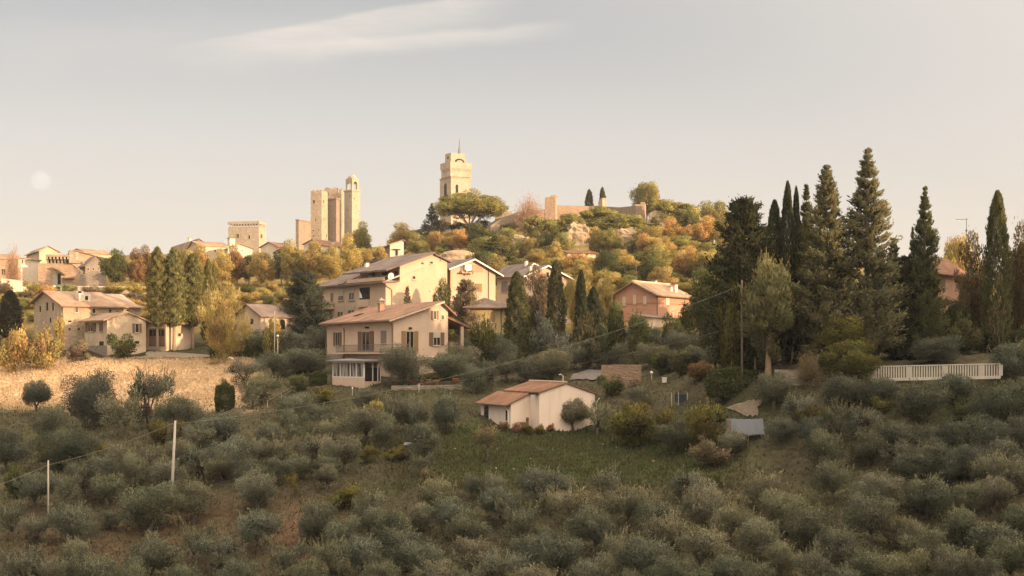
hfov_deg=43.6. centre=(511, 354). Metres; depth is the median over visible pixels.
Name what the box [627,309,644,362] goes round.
bush
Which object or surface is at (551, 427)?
bush
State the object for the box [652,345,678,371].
olive tree
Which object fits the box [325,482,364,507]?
bush
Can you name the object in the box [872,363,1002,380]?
balustrade
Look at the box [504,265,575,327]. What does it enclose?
house
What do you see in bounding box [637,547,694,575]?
olive tree
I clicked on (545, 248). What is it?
leafy tree
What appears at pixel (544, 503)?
olive tree
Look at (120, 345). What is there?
bush
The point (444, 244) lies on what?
leafy tree
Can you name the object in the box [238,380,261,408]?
olive tree
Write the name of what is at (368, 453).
bush
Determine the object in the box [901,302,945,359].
leafy tree
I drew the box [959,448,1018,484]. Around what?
olive tree
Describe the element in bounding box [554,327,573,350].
olive tree
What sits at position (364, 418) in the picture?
olive tree
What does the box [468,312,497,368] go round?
bush
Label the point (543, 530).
olive tree
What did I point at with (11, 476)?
bush
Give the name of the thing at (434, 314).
window
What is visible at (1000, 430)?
olive tree
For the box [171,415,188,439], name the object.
bush
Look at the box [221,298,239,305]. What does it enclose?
bush
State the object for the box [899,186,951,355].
conifer tree
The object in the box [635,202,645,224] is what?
bastion
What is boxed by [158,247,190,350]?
cypress tree
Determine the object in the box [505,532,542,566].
olive tree
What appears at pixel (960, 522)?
olive tree
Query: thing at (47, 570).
olive tree
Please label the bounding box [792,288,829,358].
leafy tree
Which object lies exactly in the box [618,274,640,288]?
leafy tree
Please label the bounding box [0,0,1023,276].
sky
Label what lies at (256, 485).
olive tree
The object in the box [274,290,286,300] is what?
bush
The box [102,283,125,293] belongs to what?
bush
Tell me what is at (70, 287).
bush
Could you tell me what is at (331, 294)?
balcony door
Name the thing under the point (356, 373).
veranda
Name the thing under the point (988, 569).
olive tree
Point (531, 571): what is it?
olive tree
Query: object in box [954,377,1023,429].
olive tree
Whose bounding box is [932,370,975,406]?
olive tree
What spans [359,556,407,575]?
olive tree
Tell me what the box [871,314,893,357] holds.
bush
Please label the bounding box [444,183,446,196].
bell window
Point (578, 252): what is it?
house
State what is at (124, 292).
road wall
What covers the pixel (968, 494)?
olive tree
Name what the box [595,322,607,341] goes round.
olive tree
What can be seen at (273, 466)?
olive tree
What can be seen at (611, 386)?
bush
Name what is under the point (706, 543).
olive tree
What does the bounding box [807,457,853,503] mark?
olive tree
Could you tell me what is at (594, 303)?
cypress tree
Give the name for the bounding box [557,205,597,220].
fortress wall
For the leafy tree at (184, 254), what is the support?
on the ground at (798, 477)
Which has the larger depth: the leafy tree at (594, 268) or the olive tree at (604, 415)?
the leafy tree at (594, 268)
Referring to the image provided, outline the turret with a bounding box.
[599,198,605,217]
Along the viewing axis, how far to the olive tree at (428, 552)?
82.76 m
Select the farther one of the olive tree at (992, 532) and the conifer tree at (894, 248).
the conifer tree at (894, 248)
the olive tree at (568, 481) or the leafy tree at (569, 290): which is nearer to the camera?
the olive tree at (568, 481)
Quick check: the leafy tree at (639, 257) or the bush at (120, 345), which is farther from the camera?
the leafy tree at (639, 257)
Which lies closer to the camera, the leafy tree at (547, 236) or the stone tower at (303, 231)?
the leafy tree at (547, 236)
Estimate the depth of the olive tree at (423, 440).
110.57 m
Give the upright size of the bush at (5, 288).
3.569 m
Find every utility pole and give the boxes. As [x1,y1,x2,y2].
[47,460,48,518]
[169,421,176,512]
[274,311,274,351]
[741,280,742,384]
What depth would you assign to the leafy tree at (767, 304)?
115.16 m
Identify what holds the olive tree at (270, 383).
on the ground at (798, 477)
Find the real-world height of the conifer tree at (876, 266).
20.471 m
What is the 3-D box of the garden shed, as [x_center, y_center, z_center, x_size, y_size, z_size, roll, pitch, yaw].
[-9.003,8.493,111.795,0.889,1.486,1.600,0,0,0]
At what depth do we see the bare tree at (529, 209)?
317.07 m
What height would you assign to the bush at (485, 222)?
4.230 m
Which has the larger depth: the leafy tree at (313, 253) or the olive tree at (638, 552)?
the leafy tree at (313, 253)
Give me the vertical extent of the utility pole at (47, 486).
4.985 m
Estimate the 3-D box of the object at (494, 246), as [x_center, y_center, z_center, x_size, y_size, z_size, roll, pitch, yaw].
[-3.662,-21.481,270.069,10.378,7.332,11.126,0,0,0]
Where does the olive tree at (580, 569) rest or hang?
on the ground at (798, 477)
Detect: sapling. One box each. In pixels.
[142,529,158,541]
[285,472,300,499]
[471,423,500,458]
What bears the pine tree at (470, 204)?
on the ground at (798, 477)
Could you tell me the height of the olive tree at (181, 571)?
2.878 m
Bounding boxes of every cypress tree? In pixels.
[0,290,24,337]
[143,246,171,350]
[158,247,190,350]
[181,253,208,348]
[200,258,216,345]
[209,263,218,318]
[501,271,532,365]
[545,260,567,335]
[573,269,588,344]
[584,189,593,205]
[586,286,603,342]
[598,187,606,205]
[765,199,784,263]
[779,180,797,359]
[790,185,801,358]
[979,189,1014,348]
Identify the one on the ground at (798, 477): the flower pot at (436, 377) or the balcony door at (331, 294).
the flower pot at (436, 377)
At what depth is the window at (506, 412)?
122.58 m
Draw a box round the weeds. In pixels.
[0,374,1023,575]
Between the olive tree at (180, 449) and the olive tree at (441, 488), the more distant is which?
the olive tree at (180, 449)
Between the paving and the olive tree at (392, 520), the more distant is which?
the paving
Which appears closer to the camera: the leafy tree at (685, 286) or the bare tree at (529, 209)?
the leafy tree at (685, 286)
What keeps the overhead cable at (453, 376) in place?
attached to the utility pole at (741, 335)
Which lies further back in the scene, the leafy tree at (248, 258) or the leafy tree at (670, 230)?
the leafy tree at (670, 230)
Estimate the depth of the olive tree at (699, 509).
91.94 m
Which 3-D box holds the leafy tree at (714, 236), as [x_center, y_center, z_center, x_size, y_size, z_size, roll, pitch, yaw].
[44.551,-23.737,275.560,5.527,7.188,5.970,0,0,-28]
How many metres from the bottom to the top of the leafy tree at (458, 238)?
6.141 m
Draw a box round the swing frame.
[671,393,687,406]
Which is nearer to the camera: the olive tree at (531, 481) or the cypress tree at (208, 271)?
the olive tree at (531, 481)
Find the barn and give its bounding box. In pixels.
[146,321,197,351]
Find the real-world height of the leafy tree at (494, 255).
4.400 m
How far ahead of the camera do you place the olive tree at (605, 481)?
97.59 m
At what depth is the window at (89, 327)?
170.61 m
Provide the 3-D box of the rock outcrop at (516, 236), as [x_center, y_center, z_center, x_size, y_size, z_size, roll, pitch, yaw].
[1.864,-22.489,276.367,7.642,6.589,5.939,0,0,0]
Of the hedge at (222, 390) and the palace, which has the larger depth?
the palace
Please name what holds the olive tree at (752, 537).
on the ground at (798, 477)
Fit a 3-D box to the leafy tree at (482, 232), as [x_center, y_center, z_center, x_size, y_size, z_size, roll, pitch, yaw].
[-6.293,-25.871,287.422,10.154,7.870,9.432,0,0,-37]
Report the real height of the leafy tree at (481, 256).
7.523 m
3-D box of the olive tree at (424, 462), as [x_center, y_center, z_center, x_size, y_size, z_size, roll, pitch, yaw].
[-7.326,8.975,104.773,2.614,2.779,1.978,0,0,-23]
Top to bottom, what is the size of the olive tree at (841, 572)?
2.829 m
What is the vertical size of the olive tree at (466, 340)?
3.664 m
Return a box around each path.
[129,351,211,357]
[727,399,762,416]
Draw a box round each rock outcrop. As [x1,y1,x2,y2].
[440,250,473,260]
[504,234,529,261]
[563,222,591,246]
[617,227,636,246]
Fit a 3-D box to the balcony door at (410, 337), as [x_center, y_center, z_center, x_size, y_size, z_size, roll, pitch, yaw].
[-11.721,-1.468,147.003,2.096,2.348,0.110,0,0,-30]
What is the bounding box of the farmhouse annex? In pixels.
[78,312,150,355]
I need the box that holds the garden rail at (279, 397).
[267,385,294,407]
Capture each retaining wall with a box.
[391,385,461,390]
[774,369,813,385]
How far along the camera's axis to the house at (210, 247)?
338.05 m
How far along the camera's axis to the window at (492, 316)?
163.55 m
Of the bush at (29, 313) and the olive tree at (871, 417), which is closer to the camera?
the olive tree at (871, 417)
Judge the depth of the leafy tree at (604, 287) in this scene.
193.65 m
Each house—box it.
[0,254,18,283]
[17,257,41,284]
[24,245,60,262]
[67,250,104,271]
[74,248,110,257]
[77,256,103,273]
[170,238,201,251]
[187,237,234,259]
[223,243,253,258]
[234,304,299,354]
[259,242,293,259]
[302,239,342,255]
[319,252,451,326]
[384,240,404,256]
[447,258,503,337]
[462,298,507,353]
[495,260,538,303]
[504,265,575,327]
[557,250,598,257]
[611,264,694,320]
[922,256,965,310]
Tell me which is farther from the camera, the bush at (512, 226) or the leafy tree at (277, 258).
the bush at (512, 226)
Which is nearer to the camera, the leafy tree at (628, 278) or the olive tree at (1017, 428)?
the olive tree at (1017, 428)
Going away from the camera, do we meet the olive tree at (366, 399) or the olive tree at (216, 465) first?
the olive tree at (216, 465)
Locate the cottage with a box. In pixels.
[474,374,599,431]
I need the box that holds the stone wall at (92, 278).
[79,272,105,285]
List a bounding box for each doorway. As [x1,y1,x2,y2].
[58,274,60,286]
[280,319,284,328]
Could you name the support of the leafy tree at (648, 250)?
on the ground at (798, 477)
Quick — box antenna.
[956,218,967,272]
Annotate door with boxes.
[149,328,164,345]
[330,292,333,301]
[358,331,373,350]
[402,331,417,351]
[484,405,489,418]
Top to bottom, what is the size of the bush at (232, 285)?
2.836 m
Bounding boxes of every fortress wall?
[487,209,544,232]
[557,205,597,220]
[606,206,641,221]
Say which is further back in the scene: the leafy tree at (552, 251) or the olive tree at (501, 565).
the leafy tree at (552, 251)
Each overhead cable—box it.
[49,424,170,464]
[178,285,740,423]
[419,326,737,383]
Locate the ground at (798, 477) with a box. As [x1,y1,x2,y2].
[0,219,1023,575]
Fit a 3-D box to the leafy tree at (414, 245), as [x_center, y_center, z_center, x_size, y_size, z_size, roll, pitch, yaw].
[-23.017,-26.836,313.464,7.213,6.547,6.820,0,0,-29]
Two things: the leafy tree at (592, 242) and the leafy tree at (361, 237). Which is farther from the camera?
the leafy tree at (361, 237)
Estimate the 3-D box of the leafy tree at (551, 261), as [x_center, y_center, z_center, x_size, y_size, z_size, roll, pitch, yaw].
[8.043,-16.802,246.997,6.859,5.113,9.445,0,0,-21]
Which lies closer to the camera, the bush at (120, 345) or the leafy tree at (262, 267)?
the bush at (120, 345)
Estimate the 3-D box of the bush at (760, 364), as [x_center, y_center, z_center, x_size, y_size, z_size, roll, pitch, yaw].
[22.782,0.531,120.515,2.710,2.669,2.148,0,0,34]
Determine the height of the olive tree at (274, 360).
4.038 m
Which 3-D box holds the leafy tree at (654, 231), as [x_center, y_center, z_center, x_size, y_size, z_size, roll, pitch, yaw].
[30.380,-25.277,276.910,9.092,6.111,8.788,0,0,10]
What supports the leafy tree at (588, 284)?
on the ground at (798, 477)
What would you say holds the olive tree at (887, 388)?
on the ground at (798, 477)
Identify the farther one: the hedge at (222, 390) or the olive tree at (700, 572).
the hedge at (222, 390)
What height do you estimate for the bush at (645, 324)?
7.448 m
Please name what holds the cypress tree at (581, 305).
on the ground at (798, 477)
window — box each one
[85,323,95,332]
[99,322,103,331]
[133,323,141,332]
[333,332,341,346]
[337,305,342,316]
[338,288,343,300]
[348,287,354,300]
[348,305,354,313]
[380,330,386,343]
[381,272,388,278]
[429,332,443,345]
[431,311,438,319]
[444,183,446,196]
[475,283,482,292]
[490,315,495,322]
[501,281,507,292]
[505,409,507,421]
[632,295,636,304]
[665,297,669,304]
[940,278,944,287]
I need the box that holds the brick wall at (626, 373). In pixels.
[601,365,640,390]
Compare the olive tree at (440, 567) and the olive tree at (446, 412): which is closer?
the olive tree at (440, 567)
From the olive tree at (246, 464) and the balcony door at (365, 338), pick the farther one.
the balcony door at (365, 338)
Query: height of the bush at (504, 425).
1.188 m
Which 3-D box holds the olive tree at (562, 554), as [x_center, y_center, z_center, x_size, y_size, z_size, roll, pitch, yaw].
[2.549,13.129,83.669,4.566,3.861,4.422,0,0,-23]
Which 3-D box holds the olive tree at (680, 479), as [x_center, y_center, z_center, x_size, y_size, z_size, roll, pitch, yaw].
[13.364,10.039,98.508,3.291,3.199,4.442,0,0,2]
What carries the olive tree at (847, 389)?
on the ground at (798, 477)
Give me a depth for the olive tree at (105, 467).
106.34 m
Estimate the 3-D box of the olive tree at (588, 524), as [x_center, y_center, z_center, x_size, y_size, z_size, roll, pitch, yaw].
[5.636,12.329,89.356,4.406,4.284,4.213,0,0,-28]
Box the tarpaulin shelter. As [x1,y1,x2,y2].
[725,418,764,443]
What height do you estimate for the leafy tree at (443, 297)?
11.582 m
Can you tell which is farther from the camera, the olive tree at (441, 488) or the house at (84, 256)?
the house at (84, 256)
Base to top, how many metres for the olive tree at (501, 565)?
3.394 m
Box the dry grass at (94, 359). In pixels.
[0,356,256,409]
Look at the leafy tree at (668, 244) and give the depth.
261.39 m
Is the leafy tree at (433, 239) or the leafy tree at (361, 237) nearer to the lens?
the leafy tree at (433, 239)
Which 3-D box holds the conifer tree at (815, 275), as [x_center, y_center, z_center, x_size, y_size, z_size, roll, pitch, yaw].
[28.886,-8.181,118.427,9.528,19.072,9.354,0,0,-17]
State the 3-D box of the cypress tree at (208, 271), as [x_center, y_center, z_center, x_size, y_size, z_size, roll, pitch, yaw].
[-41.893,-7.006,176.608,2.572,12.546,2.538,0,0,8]
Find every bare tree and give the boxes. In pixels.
[2,242,25,280]
[510,190,550,229]
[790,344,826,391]
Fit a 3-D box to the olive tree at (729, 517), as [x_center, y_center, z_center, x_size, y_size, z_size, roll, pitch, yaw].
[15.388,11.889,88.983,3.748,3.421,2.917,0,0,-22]
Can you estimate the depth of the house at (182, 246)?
362.78 m
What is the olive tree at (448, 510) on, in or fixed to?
on the ground at (798, 477)
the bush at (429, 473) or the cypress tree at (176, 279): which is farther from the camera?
the cypress tree at (176, 279)
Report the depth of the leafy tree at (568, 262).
237.31 m
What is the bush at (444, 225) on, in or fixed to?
on the ground at (798, 477)
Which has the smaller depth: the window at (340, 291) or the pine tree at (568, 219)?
the window at (340, 291)
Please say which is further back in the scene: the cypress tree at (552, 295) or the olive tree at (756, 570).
the cypress tree at (552, 295)
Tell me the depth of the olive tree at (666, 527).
88.04 m
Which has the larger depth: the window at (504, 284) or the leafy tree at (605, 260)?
the leafy tree at (605, 260)
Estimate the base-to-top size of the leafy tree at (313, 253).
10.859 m
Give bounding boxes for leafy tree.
[98,248,130,284]
[125,247,146,284]
[140,244,165,288]
[178,249,193,268]
[193,244,212,273]
[210,249,237,282]
[227,244,252,285]
[240,250,278,286]
[244,255,255,284]
[273,245,291,284]
[278,237,307,282]
[300,240,325,286]
[317,244,344,281]
[339,232,363,272]
[351,220,371,250]
[359,243,378,266]
[373,244,387,259]
[389,221,414,249]
[406,232,428,253]
[412,227,425,238]
[426,230,443,251]
[429,274,454,344]
[436,236,453,250]
[444,228,467,249]
[464,221,495,249]
[464,245,492,263]
[467,234,497,254]
[486,253,507,284]
[490,252,508,261]
[491,227,516,240]
[497,234,514,254]
[504,237,524,261]
[522,263,551,332]
[523,236,539,253]
[523,248,544,264]
[537,223,559,253]
[538,240,551,251]
[539,257,564,271]
[542,241,564,261]
[550,230,574,249]
[561,249,595,270]
[562,258,592,281]
[563,276,577,332]
[576,275,594,290]
[585,268,623,290]
[587,226,600,251]
[588,264,606,282]
[592,246,629,277]
[593,268,613,321]
[595,229,626,253]
[603,227,624,252]
[611,248,630,260]
[616,255,642,275]
[618,270,641,284]
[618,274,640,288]
[622,255,644,276]
[624,235,638,253]
[628,177,659,222]
[631,250,648,280]
[633,225,671,238]
[635,233,653,253]
[635,256,667,279]
[642,242,671,257]
[643,235,676,252]
[644,246,673,271]
[647,266,679,283]
[660,216,686,238]
[661,248,685,271]
[664,235,700,250]
[669,246,696,281]
[670,272,688,282]
[671,250,695,259]
[675,245,696,254]
[675,266,721,360]
[676,278,699,293]
[677,211,695,230]
[680,213,714,247]
[684,245,715,277]
[687,196,728,232]
[691,241,717,253]
[700,239,721,250]
[707,231,723,244]
[715,276,744,366]
[736,246,799,376]
[736,291,775,369]
[774,292,804,364]
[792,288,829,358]
[811,310,877,353]
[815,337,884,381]
[847,277,886,329]
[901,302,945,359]
[941,297,978,353]
[943,220,980,271]
[951,230,991,331]
[1001,216,1023,343]
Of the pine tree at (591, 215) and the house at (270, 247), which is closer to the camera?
the pine tree at (591, 215)
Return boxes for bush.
[0,281,14,295]
[0,323,29,371]
[3,461,23,498]
[16,288,35,299]
[17,296,32,308]
[19,321,66,368]
[22,279,42,291]
[22,309,33,320]
[33,443,54,460]
[34,283,56,293]
[52,312,64,356]
[56,284,77,290]
[65,337,90,361]
[80,284,103,292]
[90,441,107,455]
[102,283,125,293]
[106,330,136,358]
[125,280,145,295]
[125,291,146,301]
[127,297,142,309]
[140,301,153,311]
[143,309,155,319]
[146,418,169,443]
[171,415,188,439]
[217,280,236,292]
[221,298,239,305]
[233,291,260,303]
[234,284,255,294]
[256,286,271,298]
[260,294,278,304]
[261,279,279,290]
[261,315,282,354]
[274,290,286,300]
[283,372,309,391]
[311,385,334,402]
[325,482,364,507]
[358,441,381,462]
[367,398,384,410]
[382,444,407,461]
[416,233,429,243]
[417,246,428,253]
[418,466,438,484]
[430,217,450,232]
[434,246,449,254]
[445,220,463,230]
[459,222,476,229]
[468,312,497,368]
[474,218,489,227]
[499,222,521,230]
[499,421,509,430]
[502,255,540,264]
[512,421,520,431]
[520,424,534,433]
[521,307,569,354]
[535,423,545,433]
[546,423,554,431]
[570,309,604,368]
[596,374,625,395]
[598,295,625,364]
[600,394,656,445]
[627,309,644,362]
[629,308,651,362]
[646,346,671,373]
[647,404,677,439]
[660,312,691,350]
[671,347,693,374]
[682,398,727,445]
[685,433,733,467]
[687,359,712,380]
[697,471,722,487]
[706,350,724,368]
[740,355,764,369]
[778,334,816,360]
[794,400,824,421]
[870,393,892,414]
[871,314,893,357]
[940,309,952,335]
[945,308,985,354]
[951,403,969,420]
[971,327,1001,352]
[1001,326,1023,346]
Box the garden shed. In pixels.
[403,442,413,456]
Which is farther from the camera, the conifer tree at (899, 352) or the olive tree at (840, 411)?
the conifer tree at (899, 352)
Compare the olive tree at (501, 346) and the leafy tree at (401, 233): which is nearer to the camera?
the olive tree at (501, 346)
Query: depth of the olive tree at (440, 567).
76.80 m
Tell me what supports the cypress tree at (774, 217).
on the ground at (798, 477)
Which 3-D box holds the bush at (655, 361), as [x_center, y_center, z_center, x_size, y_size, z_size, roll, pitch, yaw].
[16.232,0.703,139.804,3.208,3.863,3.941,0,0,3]
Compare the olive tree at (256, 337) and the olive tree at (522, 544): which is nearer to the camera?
the olive tree at (522, 544)
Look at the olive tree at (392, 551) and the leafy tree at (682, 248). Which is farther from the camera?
the leafy tree at (682, 248)
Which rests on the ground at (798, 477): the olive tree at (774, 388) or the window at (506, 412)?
the olive tree at (774, 388)
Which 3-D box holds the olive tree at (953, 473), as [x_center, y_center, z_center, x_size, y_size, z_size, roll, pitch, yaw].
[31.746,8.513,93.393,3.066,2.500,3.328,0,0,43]
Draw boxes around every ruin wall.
[495,209,511,219]
[649,210,667,227]
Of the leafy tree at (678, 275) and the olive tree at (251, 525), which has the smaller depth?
the olive tree at (251, 525)
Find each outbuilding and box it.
[627,313,674,328]
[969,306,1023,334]
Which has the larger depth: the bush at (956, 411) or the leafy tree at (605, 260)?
the leafy tree at (605, 260)
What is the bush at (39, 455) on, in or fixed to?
on the ground at (798, 477)
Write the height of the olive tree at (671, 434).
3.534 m
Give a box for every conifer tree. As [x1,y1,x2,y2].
[278,271,336,349]
[403,286,411,303]
[421,203,442,238]
[448,279,482,351]
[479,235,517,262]
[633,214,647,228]
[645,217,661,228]
[698,194,782,368]
[787,164,888,355]
[793,184,821,355]
[818,147,914,362]
[885,237,899,357]
[886,254,934,360]
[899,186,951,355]
[908,226,914,258]
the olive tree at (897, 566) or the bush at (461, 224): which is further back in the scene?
the bush at (461, 224)
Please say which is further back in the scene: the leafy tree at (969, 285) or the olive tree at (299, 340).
the olive tree at (299, 340)
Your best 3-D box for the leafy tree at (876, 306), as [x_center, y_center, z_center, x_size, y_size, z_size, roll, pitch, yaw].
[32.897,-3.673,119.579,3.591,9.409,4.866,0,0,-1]
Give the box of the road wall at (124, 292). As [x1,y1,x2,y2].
[77,286,144,293]
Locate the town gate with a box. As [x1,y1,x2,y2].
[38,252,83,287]
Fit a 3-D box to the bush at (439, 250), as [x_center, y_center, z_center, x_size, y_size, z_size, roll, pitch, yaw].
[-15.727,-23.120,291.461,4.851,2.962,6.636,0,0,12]
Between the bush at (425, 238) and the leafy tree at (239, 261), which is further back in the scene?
the bush at (425, 238)
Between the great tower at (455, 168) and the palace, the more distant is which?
the great tower at (455, 168)
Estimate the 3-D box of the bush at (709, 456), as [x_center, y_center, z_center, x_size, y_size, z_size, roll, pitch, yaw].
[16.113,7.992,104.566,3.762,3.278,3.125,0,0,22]
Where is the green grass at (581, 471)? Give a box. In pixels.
[382,418,747,490]
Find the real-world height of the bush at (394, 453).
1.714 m
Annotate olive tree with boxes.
[0,425,39,472]
[0,496,28,539]
[0,541,47,575]
[11,513,49,546]
[12,469,60,509]
[19,377,54,414]
[24,399,78,444]
[26,550,75,575]
[29,422,104,468]
[41,497,98,542]
[49,463,86,504]
[53,534,94,575]
[60,362,118,428]
[62,453,103,497]
[67,551,120,575]
[80,451,119,475]
[85,472,130,504]
[92,386,143,435]
[94,440,131,475]
[95,510,122,529]
[109,553,150,575]
[113,452,152,490]
[114,478,190,533]
[119,531,189,575]
[127,358,175,428]
[134,439,164,466]
[138,455,189,491]
[147,393,208,426]
[155,559,203,575]
[164,436,197,462]
[166,474,220,524]
[169,422,217,453]
[174,512,218,564]
[181,439,220,479]
[187,530,248,571]
[195,408,243,445]
[200,453,235,482]
[202,433,257,477]
[205,552,263,575]
[223,354,266,385]
[225,432,248,458]
[229,465,284,510]
[232,454,267,484]
[233,507,287,551]
[235,369,283,404]
[238,328,268,349]
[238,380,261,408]
[244,434,276,465]
[252,349,294,377]
[253,420,284,445]
[257,454,287,484]
[259,531,311,575]
[264,326,292,352]
[269,428,303,468]
[272,391,313,414]
[278,406,307,438]
[278,450,312,480]
[279,330,321,353]
[281,345,333,373]
[281,555,332,575]
[283,414,318,450]
[294,492,341,542]
[298,427,336,470]
[300,401,341,429]
[305,323,326,352]
[306,530,351,575]
[310,462,340,489]
[311,453,345,474]
[312,413,348,440]
[319,433,363,472]
[320,513,367,549]
[338,403,395,443]
[339,531,386,575]
[348,486,394,538]
[350,385,386,408]
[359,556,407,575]
[367,507,416,546]
[367,522,437,571]
[370,341,430,385]
[371,414,399,445]
[378,392,409,432]
[394,538,453,575]
[396,419,442,455]
[402,393,430,427]
[405,449,436,477]
[407,498,433,531]
[411,555,473,575]
[414,475,461,516]
[419,350,474,379]
[425,494,479,537]
[428,389,461,431]
[441,532,504,575]
[443,505,497,545]
[444,341,483,369]
[453,559,488,575]
[457,363,489,393]
[459,335,472,351]
[463,470,481,499]
[470,541,531,575]
[471,482,525,526]
[478,358,500,385]
[478,469,509,497]
[487,336,522,361]
[491,331,505,345]
[494,494,544,539]
[496,349,520,382]
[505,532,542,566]
[507,562,557,575]
[511,461,567,506]
[513,354,539,381]
[519,332,540,361]
[527,522,559,554]
[528,527,588,575]
[529,344,575,380]
[535,486,558,515]
[546,482,593,523]
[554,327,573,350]
[554,472,575,497]
[560,340,590,371]
[560,394,592,431]
[560,502,622,556]
[566,549,617,575]
[582,337,610,368]
[584,399,616,434]
[589,459,623,506]
[594,481,650,527]
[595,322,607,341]
[601,522,628,573]
[607,340,632,364]
[610,530,686,575]
[620,384,653,405]
[621,564,642,575]
[624,328,630,352]
[631,340,668,369]
[632,492,680,538]
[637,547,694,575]
[640,505,696,550]
[647,324,664,347]
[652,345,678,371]
[652,416,696,453]
[661,326,690,350]
[664,464,706,501]
[674,522,738,567]
[675,477,736,528]
[678,564,717,575]
[683,330,707,357]
[683,344,706,365]
[699,345,719,368]
[704,501,761,544]
[707,548,746,575]
[718,427,750,455]
[726,558,776,575]
[732,514,786,562]
[735,467,799,507]
[752,370,799,409]
[754,485,809,538]
[759,538,804,575]
[763,415,797,443]
[780,387,818,430]
[782,498,843,549]
[793,412,837,444]
[793,536,831,575]
[799,426,852,466]
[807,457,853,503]
[809,520,873,571]
[815,371,868,408]
[821,393,861,437]
[821,561,863,575]
[834,484,904,545]
[841,466,908,500]
[842,400,885,440]
[845,426,889,464]
[848,546,887,575]
[861,373,903,404]
[873,418,913,446]
[874,545,933,575]
[877,515,926,550]
[878,435,946,474]
[890,448,941,479]
[892,524,969,572]
[896,378,957,425]
[898,471,959,518]
[900,422,951,452]
[903,332,969,364]
[928,542,991,575]
[929,442,970,473]
[929,457,966,485]
[931,412,994,458]
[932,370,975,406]
[938,502,985,548]
[947,479,990,512]
[949,438,996,481]
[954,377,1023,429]
[957,553,1014,575]
[958,521,1023,552]
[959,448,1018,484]
[973,413,1016,446]
[973,472,1018,514]
[976,533,1023,575]
[981,434,1023,468]
[985,337,1023,383]
[991,500,1023,542]
[1005,409,1023,451]
[1005,453,1023,493]
[1009,379,1023,420]
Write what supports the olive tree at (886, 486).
on the ground at (798, 477)
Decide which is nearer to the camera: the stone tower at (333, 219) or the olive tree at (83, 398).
the olive tree at (83, 398)
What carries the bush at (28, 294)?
on the ground at (798, 477)
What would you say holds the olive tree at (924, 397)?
on the ground at (798, 477)
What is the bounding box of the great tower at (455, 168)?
[439,138,471,230]
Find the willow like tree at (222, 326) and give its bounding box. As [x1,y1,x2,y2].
[193,278,253,364]
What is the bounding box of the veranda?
[325,358,381,387]
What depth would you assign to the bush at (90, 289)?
221.25 m
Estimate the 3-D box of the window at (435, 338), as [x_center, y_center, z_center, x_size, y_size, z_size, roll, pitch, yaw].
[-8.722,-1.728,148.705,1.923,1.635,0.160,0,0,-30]
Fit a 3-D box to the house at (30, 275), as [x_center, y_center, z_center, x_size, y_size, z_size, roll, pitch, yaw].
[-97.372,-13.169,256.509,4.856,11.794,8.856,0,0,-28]
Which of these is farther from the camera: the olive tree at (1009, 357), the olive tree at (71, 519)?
the olive tree at (1009, 357)
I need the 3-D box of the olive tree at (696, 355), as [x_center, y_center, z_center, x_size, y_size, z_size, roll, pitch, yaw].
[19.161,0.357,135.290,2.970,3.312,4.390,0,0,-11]
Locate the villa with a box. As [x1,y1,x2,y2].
[318,298,469,377]
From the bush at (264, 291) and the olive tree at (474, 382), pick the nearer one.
the olive tree at (474, 382)
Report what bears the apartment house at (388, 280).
on the ground at (798, 477)
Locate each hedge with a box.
[207,340,260,358]
[214,381,235,412]
[252,348,275,357]
[308,370,327,385]
[703,365,757,399]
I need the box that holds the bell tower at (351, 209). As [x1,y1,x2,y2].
[343,174,360,246]
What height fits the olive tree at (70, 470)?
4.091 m
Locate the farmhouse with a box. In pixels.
[29,290,145,349]
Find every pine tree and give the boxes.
[432,188,508,232]
[521,215,545,238]
[541,219,563,233]
[556,213,586,231]
[578,206,618,227]
[586,218,636,234]
[599,213,643,230]
[649,199,681,221]
[671,202,701,225]
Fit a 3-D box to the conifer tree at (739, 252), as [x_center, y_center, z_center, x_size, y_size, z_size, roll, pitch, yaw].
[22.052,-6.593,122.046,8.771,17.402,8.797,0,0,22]
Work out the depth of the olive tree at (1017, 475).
90.69 m
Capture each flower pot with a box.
[409,375,417,384]
[424,374,431,384]
[432,375,440,384]
[451,373,458,383]
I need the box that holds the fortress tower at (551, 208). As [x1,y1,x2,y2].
[545,195,557,219]
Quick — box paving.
[570,369,600,379]
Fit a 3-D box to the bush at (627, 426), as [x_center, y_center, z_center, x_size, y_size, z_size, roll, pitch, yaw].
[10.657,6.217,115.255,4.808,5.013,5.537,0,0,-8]
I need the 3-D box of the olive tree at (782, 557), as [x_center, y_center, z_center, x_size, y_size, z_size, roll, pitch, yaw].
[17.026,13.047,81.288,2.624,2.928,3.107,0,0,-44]
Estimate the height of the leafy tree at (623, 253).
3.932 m
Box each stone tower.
[295,219,310,249]
[311,190,327,240]
[324,187,343,243]
[328,198,340,242]
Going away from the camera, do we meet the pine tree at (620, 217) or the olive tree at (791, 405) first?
the olive tree at (791, 405)
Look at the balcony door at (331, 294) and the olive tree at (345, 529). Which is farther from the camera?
the balcony door at (331, 294)
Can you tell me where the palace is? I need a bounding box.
[228,221,265,253]
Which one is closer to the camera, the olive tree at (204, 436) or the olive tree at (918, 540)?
the olive tree at (918, 540)
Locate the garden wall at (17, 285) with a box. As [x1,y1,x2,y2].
[1,278,26,291]

